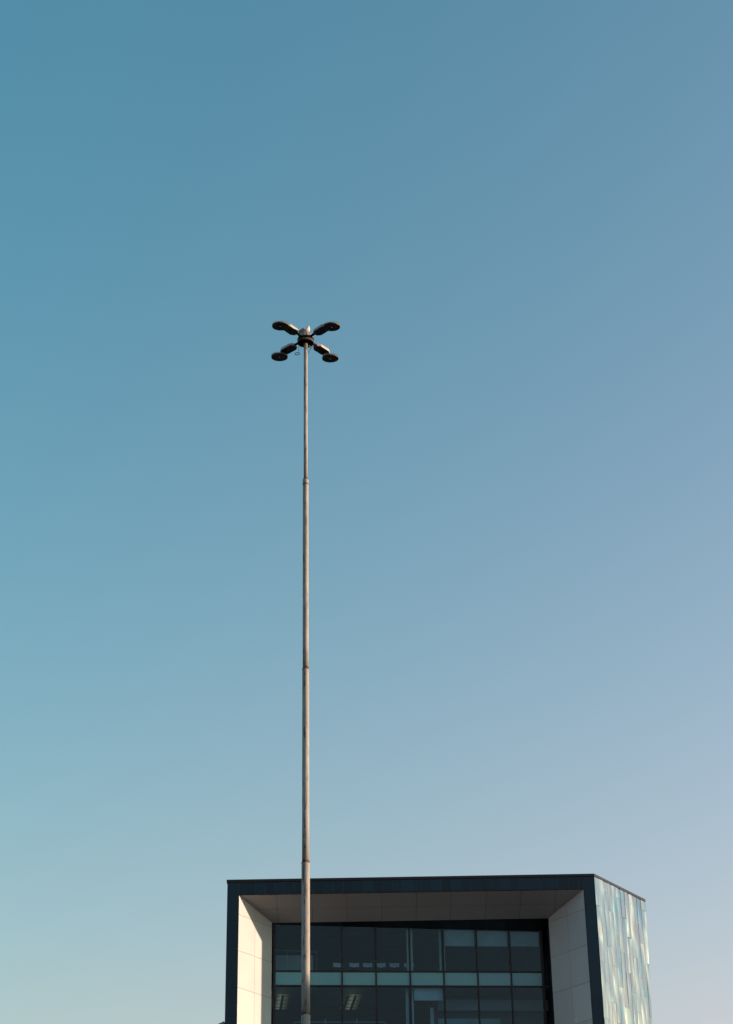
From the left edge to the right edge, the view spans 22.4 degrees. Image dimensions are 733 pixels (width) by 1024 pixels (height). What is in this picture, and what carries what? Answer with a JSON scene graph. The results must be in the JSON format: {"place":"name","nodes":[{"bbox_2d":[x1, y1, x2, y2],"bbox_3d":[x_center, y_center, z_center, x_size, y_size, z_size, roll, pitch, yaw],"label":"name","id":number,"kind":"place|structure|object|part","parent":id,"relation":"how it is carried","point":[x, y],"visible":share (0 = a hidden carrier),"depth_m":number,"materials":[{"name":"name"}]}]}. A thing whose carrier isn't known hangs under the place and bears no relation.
{"place":"outdoors","nodes":[
{"label":"outdoors","id":0,"kind":"place"},
{"bbox_2d":[0,0,732,1023],"label":"sky","id":1,"kind":"structure","parent":0,"point":[513,219],"materials":[{"name":"blue"}]},
{"bbox_2d":[377,963,385,967],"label":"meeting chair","id":2,"kind":"object","parent":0,"point":[380,965],"visible":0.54,"depth_m":89.94,"materials":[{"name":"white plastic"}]},
{"bbox_2d":[437,1019,500,1023],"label":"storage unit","id":3,"kind":"object","parent":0,"point":[470,1021],"visible":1,"depth_m":88.09,"materials":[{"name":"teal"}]},
{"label":"cupboard door","id":4,"kind":"part","parent":3,"relation":"part of","materials":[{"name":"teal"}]},
{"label":"cupboard door","id":5,"kind":"part","parent":3,"relation":"part of","materials":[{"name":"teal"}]},
{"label":"cupboard door","id":6,"kind":"part","parent":3,"relation":"part of","materials":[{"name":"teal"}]},
{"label":"cupboard door","id":7,"kind":"part","parent":3,"relation":"part of","materials":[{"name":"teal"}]},
{"bbox_3d":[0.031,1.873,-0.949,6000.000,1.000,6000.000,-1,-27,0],"label":"ground","id":8,"kind":"structure","parent":0,"visible":0},
{"bbox_2d":[271,320,339,1023],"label":"floodlight mast","id":9,"kind":"object","parent":8,"relation":"on","point":[305,340],"visible":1,"depth_m":54.89,"materials":[{"name":"metal"}]},
{"bbox_2d":[299,325,310,332],"bbox_3d":[-2.074,-5.898,60.169,0.570,0.280,0.243,-9,-28,16],"label":"seagull","id":10,"kind":"object","parent":9,"relation":"on","point":[307,329],"visible":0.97,"depth_m":60.06,"materials":[{"name":"white"}]},
{"bbox_2d":[219,874,651,1023],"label":"office building","id":11,"kind":"structure","parent":8,"relation":"on","point":[544,949],"depth_m":87.47,"materials":[{"name":"black metal"}]},
{"bbox_2d":[272,994,289,1012],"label":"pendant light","id":12,"kind":"object","parent":11,"relation":"hanging from","point":[281,1001],"visible":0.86,"depth_m":88.63,"materials":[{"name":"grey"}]},
{"bbox_2d":[276,955,312,969],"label":"window","id":13,"kind":"structure","parent":11,"relation":"in","point":[290,962],"depth_m":88.46,"materials":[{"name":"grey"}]},
{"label":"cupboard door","id":14,"kind":"part","parent":13,"relation":"part of","materials":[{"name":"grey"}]},
{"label":"cupboard door","id":15,"kind":"part","parent":13,"relation":"part of","materials":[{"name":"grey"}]},
{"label":"cupboard door","id":16,"kind":"part","parent":13,"relation":"part of","materials":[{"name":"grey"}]},
{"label":"cupboard door","id":17,"kind":"part","parent":13,"relation":"part of","materials":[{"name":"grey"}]},
{"bbox_2d":[333,963,340,969],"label":"meeting chair","id":18,"kind":"object","parent":11,"relation":"on","point":[337,965],"visible":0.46,"depth_m":89.76,"materials":[{"name":"white plastic"}]},
{"bbox_2d":[339,995,361,1012],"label":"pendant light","id":19,"kind":"object","parent":11,"relation":"hanging from","point":[351,1003],"visible":0.91,"depth_m":88.95,"materials":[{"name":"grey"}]},
{"bbox_2d":[349,963,359,969],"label":"meeting chair","id":20,"kind":"object","parent":11,"relation":"on","point":[354,965],"visible":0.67,"depth_m":89.82,"materials":[{"name":"white plastic"}]},
{"bbox_2d":[362,963,372,969],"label":"meeting chair","id":21,"kind":"object","parent":11,"relation":"on","point":[367,965],"visible":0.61,"depth_m":89.88,"materials":[{"name":"white plastic"}]},
{"bbox_2d":[390,963,398,970],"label":"meeting chair","id":22,"kind":"object","parent":11,"relation":"on","point":[394,965],"visible":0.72,"depth_m":89.98,"materials":[{"name":"white plastic"}]}
]}

